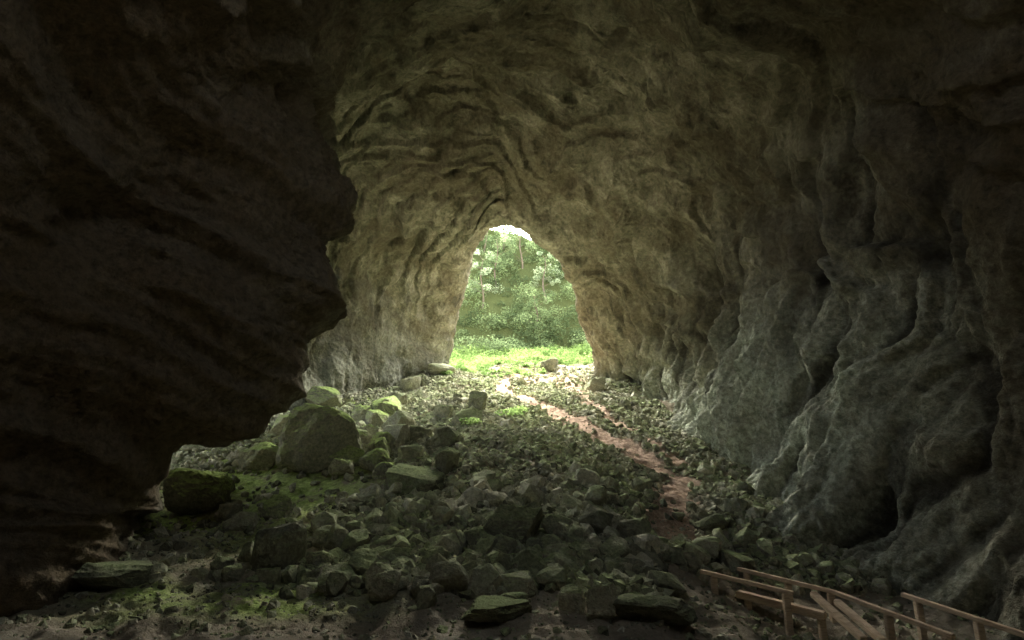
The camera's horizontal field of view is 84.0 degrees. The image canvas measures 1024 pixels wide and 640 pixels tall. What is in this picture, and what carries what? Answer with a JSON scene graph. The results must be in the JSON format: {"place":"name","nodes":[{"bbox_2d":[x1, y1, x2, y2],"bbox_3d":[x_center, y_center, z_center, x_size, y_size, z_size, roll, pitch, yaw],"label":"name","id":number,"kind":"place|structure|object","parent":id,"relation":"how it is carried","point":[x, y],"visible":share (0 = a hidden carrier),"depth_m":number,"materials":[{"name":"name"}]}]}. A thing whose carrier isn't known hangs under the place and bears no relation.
{"place":"outdoors","nodes":[
{"label":"outdoors","id":0,"kind":"place"},
{"bbox_2d":[0,230,1000,639],"bbox_3d":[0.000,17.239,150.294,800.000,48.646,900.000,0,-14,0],"label":"cave floor ground","id":1,"kind":"structure","parent":0,"point":[676,488],"depth_m":14.97,"materials":[{"name":"soil"}]},
{"bbox_2d":[70,560,152,590],"bbox_3d":[-10.836,7.035,15.558,1.861,0.873,1.643,7,-15,-25],"label":"boulder","id":2,"kind":"object","parent":1,"relation":"on","point":[106,576],"visible":0.81,"depth_m":15.10,"materials":[{"name":"stone"}]},
{"bbox_2d":[162,468,233,514],"bbox_3d":[-11.996,6.688,21.792,2.467,1.990,1.987,9,-17,-32],"label":"boulder","id":3,"kind":"object","parent":1,"relation":"on","point":[188,491],"visible":0.86,"depth_m":21.05,"materials":[{"name":"stone"}]},
{"bbox_2d":[210,556,234,569],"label":"boulder","id":4,"kind":"object","parent":1,"relation":"on","point":[220,563],"visible":0.65,"depth_m":16.57,"materials":[{"name":"stone"}]},
{"bbox_2d":[218,503,242,520],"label":"boulder","id":5,"kind":"object","parent":1,"relation":"on","point":[227,511],"visible":0.76,"depth_m":20.71,"materials":[{"name":"stone"}]},
{"bbox_2d":[221,563,244,581],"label":"boulder","id":6,"kind":"object","parent":1,"relation":"on","point":[234,572],"visible":0.91,"depth_m":15.97,"materials":[{"name":"stone"}]},
{"bbox_2d":[229,511,259,530],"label":"boulder","id":7,"kind":"object","parent":1,"relation":"on","point":[241,520],"visible":0.89,"depth_m":19.79,"materials":[{"name":"stone"}]},
{"bbox_2d":[237,541,253,562],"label":"boulder","id":8,"kind":"object","parent":1,"relation":"on","point":[245,554],"visible":0.58,"depth_m":17.11,"materials":[{"name":"stone"}]},
{"bbox_2d":[238,441,278,470],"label":"boulder","id":9,"kind":"object","parent":1,"relation":"on","point":[261,456],"visible":0.67,"depth_m":25.32,"materials":[{"name":"stone"}]},
{"bbox_2d":[254,567,280,584],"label":"boulder","id":10,"kind":"object","parent":1,"relation":"on","point":[267,576],"visible":0.81,"depth_m":15.57,"materials":[{"name":"stone"}]},
{"bbox_2d":[262,494,292,520],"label":"boulder","id":11,"kind":"object","parent":1,"relation":"on","point":[276,506],"visible":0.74,"depth_m":20.37,"materials":[{"name":"stone"}]},
{"bbox_2d":[250,519,306,571],"bbox_3d":[-6.854,6.712,16.756,1.626,1.574,1.286,-7,-16,27],"label":"boulder","id":12,"kind":"object","parent":1,"relation":"on","point":[282,546],"visible":0.77,"depth_m":16.30,"materials":[{"name":"stone"}]},
{"bbox_2d":[271,414,288,434],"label":"boulder","id":13,"kind":"object","parent":1,"relation":"on","point":[279,424],"visible":0.25,"depth_m":28.02,"materials":[{"name":"stone"}]},
{"bbox_2d":[275,403,362,473],"bbox_3d":[-8.682,5.512,25.786,3.894,3.373,2.856,0,-14,0],"label":"boulder","id":14,"kind":"object","parent":1,"relation":"on","point":[313,437],"visible":0.81,"depth_m":24.73,"materials":[{"name":"stone"}]},
{"bbox_2d":[306,550,334,565],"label":"boulder","id":15,"kind":"object","parent":1,"relation":"on","point":[317,558],"visible":0.62,"depth_m":16.39,"materials":[{"name":"stone"}]},
{"bbox_2d":[312,525,331,547],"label":"boulder","id":16,"kind":"object","parent":1,"relation":"on","point":[320,536],"visible":0.73,"depth_m":17.70,"materials":[{"name":"stone"}]},
{"bbox_2d":[305,386,341,406],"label":"boulder","id":17,"kind":"object","parent":1,"relation":"on","point":[324,396],"visible":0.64,"depth_m":39.91,"materials":[{"name":"stone"}]},
{"bbox_2d":[328,458,353,475],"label":"boulder","id":18,"kind":"object","parent":1,"relation":"on","point":[339,467],"visible":0.9,"depth_m":23.64,"materials":[{"name":"stone"}]},
{"bbox_2d":[328,445,364,466],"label":"boulder","id":19,"kind":"object","parent":1,"relation":"on","point":[350,452],"visible":0.3,"depth_m":24.82,"materials":[{"name":"stone"}]},
{"bbox_2d":[351,404,371,421],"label":"boulder","id":20,"kind":"object","parent":1,"relation":"on","point":[359,411],"visible":0.45,"depth_m":35.98,"materials":[{"name":"stone"}]},
{"bbox_2d":[358,429,370,443],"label":"boulder","id":21,"kind":"object","parent":1,"relation":"on","point":[365,436],"visible":0.27,"depth_m":27.35,"materials":[{"name":"stone"}]},
{"bbox_2d":[357,424,379,438],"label":"boulder","id":22,"kind":"object","parent":1,"relation":"on","point":[372,430],"visible":0.34,"depth_m":29.04,"materials":[{"name":"stone"}]},
{"bbox_2d":[363,508,383,521],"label":"boulder","id":23,"kind":"object","parent":1,"relation":"on","point":[373,515],"visible":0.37,"depth_m":19.08,"materials":[{"name":"stone"}]},
{"bbox_2d":[359,448,390,470],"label":"boulder","id":24,"kind":"object","parent":1,"relation":"on","point":[370,460],"visible":0.69,"depth_m":23.74,"materials":[{"name":"stone"}]},
{"bbox_2d":[365,409,388,426],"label":"boulder","id":25,"kind":"object","parent":1,"relation":"on","point":[377,417],"visible":0.69,"depth_m":35.07,"materials":[{"name":"stone"}]},
{"bbox_2d":[365,562,392,590],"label":"boulder","id":26,"kind":"object","parent":1,"relation":"on","point":[377,567],"visible":0.45,"depth_m":14.77,"materials":[{"name":"stone"}]},
{"bbox_2d":[368,431,394,449],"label":"boulder","id":27,"kind":"object","parent":1,"relation":"on","point":[389,437],"visible":0.5,"depth_m":26.46,"materials":[{"name":"stone"}]},
{"bbox_2d":[372,437,390,456],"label":"boulder","id":28,"kind":"object","parent":1,"relation":"on","point":[381,442],"visible":0.42,"depth_m":25.38,"materials":[{"name":"stone"}]},
{"bbox_2d":[368,569,400,601],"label":"boulder","id":29,"kind":"object","parent":1,"relation":"on","point":[384,586],"visible":0.91,"depth_m":14.10,"materials":[{"name":"stone"}]},
{"bbox_2d":[370,401,398,416],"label":"boulder","id":30,"kind":"object","parent":1,"relation":"on","point":[389,408],"visible":0.32,"depth_m":36.58,"materials":[{"name":"stone"}]},
{"bbox_2d":[374,462,394,478],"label":"boulder","id":31,"kind":"object","parent":1,"relation":"on","point":[381,468],"visible":0.66,"depth_m":22.95,"materials":[{"name":"stone"}]},
{"bbox_2d":[372,396,401,409],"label":"boulder","id":32,"kind":"object","parent":1,"relation":"on","point":[394,400],"visible":0.37,"depth_m":38.57,"materials":[{"name":"stone"}]},
{"bbox_2d":[383,424,410,449],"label":"boulder","id":33,"kind":"object","parent":1,"relation":"on","point":[400,434],"visible":0.53,"depth_m":27.01,"materials":[{"name":"stone"}]},
{"bbox_2d":[381,410,415,428],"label":"boulder","id":34,"kind":"object","parent":1,"relation":"on","point":[400,417],"visible":0.51,"depth_m":31.23,"materials":[{"name":"stone"}]},
{"bbox_2d":[394,392,407,404],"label":"boulder","id":35,"kind":"object","parent":1,"relation":"on","point":[402,398],"visible":0.48,"depth_m":40.96,"materials":[{"name":"stone"}]},
{"bbox_2d":[389,547,416,557],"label":"boulder","id":36,"kind":"object","parent":1,"relation":"on","point":[404,551],"visible":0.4,"depth_m":16.19,"materials":[{"name":"stone"}]},
{"bbox_2d":[399,375,420,390],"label":"boulder","id":37,"kind":"object","parent":1,"relation":"on","point":[410,383],"visible":0.69,"depth_m":50.89,"materials":[{"name":"stone"}]},
{"bbox_2d":[397,443,423,460],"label":"boulder","id":38,"kind":"object","parent":1,"relation":"on","point":[410,452],"visible":0.65,"depth_m":24.75,"materials":[{"name":"stone"}]},
{"bbox_2d":[385,463,444,495],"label":"boulder","id":39,"kind":"object","parent":1,"relation":"on","point":[419,478],"visible":0.77,"depth_m":21.76,"materials":[{"name":"stone"}]},
{"bbox_2d":[410,519,426,532],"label":"boulder","id":40,"kind":"object","parent":1,"relation":"on","point":[421,524],"visible":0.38,"depth_m":18.27,"materials":[{"name":"stone"}]},
{"bbox_2d":[411,578,429,598],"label":"boulder","id":41,"kind":"object","parent":1,"relation":"on","point":[416,584],"visible":0.56,"depth_m":14.16,"materials":[{"name":"stone"}]},
{"bbox_2d":[410,425,432,441],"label":"boulder","id":42,"kind":"object","parent":1,"relation":"on","point":[417,432],"visible":0.52,"depth_m":27.68,"materials":[{"name":"stone"}]},
{"bbox_2d":[419,547,426,555],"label":"boulder","id":43,"kind":"object","parent":1,"relation":"on","point":[422,551],"visible":0.25,"depth_m":16.34,"materials":[{"name":"stone"}]},
{"bbox_2d":[420,375,430,386],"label":"boulder","id":44,"kind":"object","parent":1,"relation":"on","point":[425,380],"visible":0.54,"depth_m":52.31,"materials":[{"name":"stone"}]},
{"bbox_2d":[416,584,437,609],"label":"boulder","id":45,"kind":"object","parent":1,"relation":"on","point":[427,597],"visible":0.96,"depth_m":13.38,"materials":[{"name":"stone"}]},
{"bbox_2d":[421,546,449,563],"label":"boulder","id":46,"kind":"object","parent":1,"relation":"on","point":[430,552],"visible":0.44,"depth_m":16.09,"materials":[{"name":"stone"}]},
{"bbox_2d":[427,363,454,374],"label":"boulder","id":47,"kind":"object","parent":1,"relation":"on","point":[434,368],"visible":0.77,"depth_m":56.34,"materials":[{"name":"stone"}]},
{"bbox_2d":[433,404,451,418],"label":"boulder","id":48,"kind":"object","parent":1,"relation":"on","point":[441,411],"visible":0.72,"depth_m":34.90,"materials":[{"name":"stone"}]},
{"bbox_2d":[430,426,460,447],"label":"boulder","id":49,"kind":"object","parent":1,"relation":"on","point":[444,436],"visible":0.83,"depth_m":26.75,"materials":[{"name":"stone"}]},
{"bbox_2d":[433,498,457,510],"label":"boulder","id":50,"kind":"object","parent":1,"relation":"on","point":[450,503],"visible":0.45,"depth_m":19.33,"materials":[{"name":"stone"}]},
{"bbox_2d":[440,370,452,374],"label":"fern patch","id":51,"kind":"object","parent":1,"relation":"on","point":[446,373],"visible":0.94,"depth_m":55.76,"materials":[{"name":"green plant"}]},
{"bbox_2d":[435,447,460,474],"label":"boulder","id":52,"kind":"object","parent":1,"relation":"on","point":[446,460],"visible":0.89,"depth_m":23.58,"materials":[{"name":"stone"}]},
{"bbox_2d":[428,560,468,591],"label":"boulder","id":53,"kind":"object","parent":1,"relation":"on","point":[450,575],"visible":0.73,"depth_m":14.49,"materials":[{"name":"stone"}]},
{"bbox_2d":[441,529,466,547],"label":"boulder","id":54,"kind":"object","parent":1,"relation":"on","point":[460,534],"visible":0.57,"depth_m":17.23,"materials":[{"name":"stone"}]},
{"bbox_2d":[450,408,482,425],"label":"boulder","id":55,"kind":"object","parent":1,"relation":"on","point":[468,413],"visible":0.55,"depth_m":32.92,"materials":[{"name":"stone"}]},
{"bbox_2d":[459,417,481,423],"bbox_3d":[-2.601,5.812,32.603,1.254,0.495,1.914,9,-16,-31],"label":"fern patch","id":56,"kind":"object","parent":1,"relation":"on","point":[472,420],"visible":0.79,"depth_m":32.12,"materials":[{"name":"green plant"}]},
{"bbox_2d":[461,551,481,564],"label":"boulder","id":57,"kind":"object","parent":1,"relation":"on","point":[471,556],"visible":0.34,"depth_m":15.93,"materials":[{"name":"stone"}]},
{"bbox_2d":[464,526,487,544],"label":"boulder","id":58,"kind":"object","parent":1,"relation":"on","point":[472,535],"visible":0.45,"depth_m":17.20,"materials":[{"name":"stone"}]},
{"bbox_2d":[468,390,486,409],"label":"boulder","id":59,"kind":"object","parent":1,"relation":"on","point":[477,399],"visible":0.77,"depth_m":37.42,"materials":[{"name":"stone"}]},
{"bbox_2d":[470,469,495,486],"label":"boulder","id":60,"kind":"object","parent":1,"relation":"on","point":[489,474],"visible":0.37,"depth_m":22.47,"materials":[{"name":"stone"}]},
{"bbox_2d":[466,249,504,308],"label":"tree","id":61,"kind":"object","parent":1,"relation":"on","point":[482,286],"visible":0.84,"depth_m":85.71,"materials":[{"name":"green plant"}]},
{"bbox_2d":[76,364,899,607],"bbox_3d":[-4.044,6.201,38.837,33.107,14.808,48.030,0,-14,0],"label":"stone rubble","id":62,"kind":"object","parent":1,"relation":"on","point":[540,430],"visible":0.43,"depth_m":23.11,"materials":[{"name":"grey stone"}]},
{"bbox_2d":[482,225,504,252],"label":"tree","id":63,"kind":"object","parent":1,"relation":"on","point":[487,238],"visible":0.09,"depth_m":97.24,"materials":[{"name":"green plant"}]},
{"bbox_2d":[460,595,531,622],"bbox_3d":[-0.439,6.738,13.246,1.722,0.501,1.142,10,-17,-35],"label":"boulder","id":64,"kind":"object","parent":1,"relation":"on","point":[496,609],"visible":0.9,"depth_m":12.86,"materials":[{"name":"stone"}]},
{"bbox_2d":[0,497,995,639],"bbox_3d":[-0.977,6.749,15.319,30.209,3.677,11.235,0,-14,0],"label":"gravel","id":65,"kind":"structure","parent":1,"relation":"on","point":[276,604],"depth_m":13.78,"materials":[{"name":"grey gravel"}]},
{"bbox_2d":[483,233,518,286],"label":"tree","id":66,"kind":"object","parent":1,"relation":"on","point":[495,263],"visible":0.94,"depth_m":89.98,"materials":[{"name":"green plant"}]},
{"bbox_2d":[499,226,516,248],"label":"tree","id":67,"kind":"object","parent":1,"relation":"on","point":[503,232],"visible":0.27,"depth_m":96.30,"materials":[{"name":"green plant"}]},
{"bbox_2d":[495,408,523,415],"bbox_3d":[-0.005,5.968,36.679,2.182,0.526,1.400,10,-17,-34],"label":"fern patch","id":68,"kind":"object","parent":1,"relation":"on","point":[511,412],"visible":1,"depth_m":36.47,"materials":[{"name":"green plant"}]},
{"bbox_2d":[0,0,1023,639],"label":"cave rock wall","id":69,"kind":"structure","parent":1,"relation":"on","point":[780,242],"depth_m":19.48,"materials":[{"name":"stone"}]},
{"bbox_2d":[480,504,544,543],"bbox_3d":[0.018,6.549,17.935,2.063,1.499,1.769,0,-14,0],"label":"boulder","id":70,"kind":"object","parent":1,"relation":"on","point":[521,524],"visible":0.66,"depth_m":17.32,"materials":[{"name":"stone"}]},
{"bbox_2d":[500,592,527,599],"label":"boulder","id":71,"kind":"object","parent":1,"relation":"on","point":[519,595],"visible":0.36,"depth_m":13.64,"materials":[{"name":"stone"}]},
{"bbox_2d":[500,570,535,593],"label":"boulder","id":72,"kind":"object","parent":1,"relation":"on","point":[520,581],"visible":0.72,"depth_m":14.53,"materials":[{"name":"stone"}]},
{"bbox_2d":[510,405,528,411],"bbox_3d":[0.645,6.116,39.099,1.512,0.495,1.595,7,-16,-26],"label":"fern patch","id":73,"kind":"object","parent":1,"relation":"on","point":[520,407],"visible":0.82,"depth_m":38.77,"materials":[{"name":"green plant"}]},
{"bbox_2d":[449,340,592,377],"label":"undergrowth","id":74,"kind":"object","parent":1,"relation":"on","point":[482,360],"visible":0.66,"depth_m":67.61,"materials":[{"name":"green plant"}]},
{"bbox_2d":[506,227,537,268],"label":"tree","id":75,"kind":"object","parent":1,"relation":"on","point":[517,237],"visible":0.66,"depth_m":93.15,"materials":[{"name":"green plant"}]},
{"bbox_2d":[453,225,591,355],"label":"hillside shrubs","id":76,"kind":"object","parent":1,"relation":"on","point":[508,343],"visible":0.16,"depth_m":83.02,"materials":[{"name":"green plant"}]},
{"bbox_2d":[516,287,554,323],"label":"tree","id":77,"kind":"object","parent":1,"relation":"on","point":[531,304],"visible":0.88,"depth_m":82.28,"materials":[{"name":"green plant"}]},
{"bbox_2d":[278,438,806,599],"bbox_3d":[1.556,6.649,20.803,15.533,5.036,12.658,0,-14,0],"label":"rock debris","id":78,"kind":"object","parent":1,"relation":"on","point":[335,580],"visible":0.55,"depth_m":16.89,"materials":[{"name":"stone"}]},
{"bbox_2d":[529,251,563,300],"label":"tree","id":79,"kind":"object","parent":1,"relation":"on","point":[544,272],"visible":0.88,"depth_m":88.33,"materials":[{"name":"green plant"}]},
{"bbox_2d":[540,358,557,371],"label":"boulder","id":80,"kind":"object","parent":1,"relation":"on","point":[550,364],"visible":0.83,"depth_m":61.45,"materials":[{"name":"stone"}]},
{"bbox_2d":[541,513,572,533],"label":"boulder","id":81,"kind":"object","parent":1,"relation":"on","point":[549,522],"visible":0.41,"depth_m":17.78,"materials":[{"name":"stone"}]},
{"bbox_2d":[553,521,569,540],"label":"boulder","id":82,"kind":"object","parent":1,"relation":"on","point":[561,530],"visible":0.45,"depth_m":17.25,"materials":[{"name":"stone"}]},
{"bbox_2d":[558,585,584,614],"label":"boulder","id":83,"kind":"object","parent":1,"relation":"on","point":[571,599],"visible":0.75,"depth_m":13.54,"materials":[{"name":"stone"}]},
{"bbox_2d":[568,541,592,553],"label":"boulder","id":84,"kind":"object","parent":1,"relation":"on","point":[576,546],"visible":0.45,"depth_m":16.59,"materials":[{"name":"stone"}]},
{"bbox_2d":[583,377,605,392],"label":"boulder","id":85,"kind":"object","parent":1,"relation":"on","point":[594,385],"visible":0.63,"depth_m":48.18,"materials":[{"name":"stone"}]},
{"bbox_2d":[585,583,617,619],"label":"boulder","id":86,"kind":"object","parent":1,"relation":"on","point":[600,599],"visible":0.92,"depth_m":12.97,"materials":[{"name":"stone"}]},
{"bbox_2d":[601,553,609,561],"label":"boulder","id":87,"kind":"object","parent":1,"relation":"on","point":[604,556],"visible":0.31,"depth_m":16.18,"materials":[{"name":"stone"}]},
{"bbox_2d":[611,512,626,527],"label":"boulder","id":88,"kind":"object","parent":1,"relation":"on","point":[616,518],"visible":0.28,"depth_m":18.02,"materials":[{"name":"stone"}]},
{"bbox_2d":[616,518,650,538],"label":"boulder","id":89,"kind":"object","parent":1,"relation":"on","point":[625,528],"visible":0.56,"depth_m":17.62,"materials":[{"name":"stone"}]},
{"bbox_2d":[613,593,697,625],"bbox_3d":[3.246,6.636,13.086,1.879,0.658,1.336,-7,-16,26],"label":"boulder","id":90,"kind":"object","parent":1,"relation":"on","point":[672,611],"visible":0.91,"depth_m":12.69,"materials":[{"name":"stone"}]},
{"bbox_2d":[690,536,722,558],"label":"boulder","id":91,"kind":"object","parent":1,"relation":"on","point":[712,546],"visible":0.52,"depth_m":17.92,"materials":[{"name":"stone"}]},
{"bbox_2d":[700,569,827,639],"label":"wooden railing","id":92,"kind":"object","parent":1,"relation":"on","point":[786,605],"visible":0.82,"depth_m":14.91,"materials":[{"name":"brown wood"}]},
{"bbox_2d":[737,567,954,639],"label":"wooden railing","id":93,"kind":"object","parent":1,"relation":"on","point":[831,604],"visible":0.84,"depth_m":13.93,"materials":[{"name":"brown wood"}]},
{"bbox_2d":[901,592,1023,639],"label":"wooden railing","id":94,"kind":"object","parent":1,"relation":"on","point":[979,623],"visible":0.88,"depth_m":13.23,"materials":[{"name":"brown wood"}]}
]}

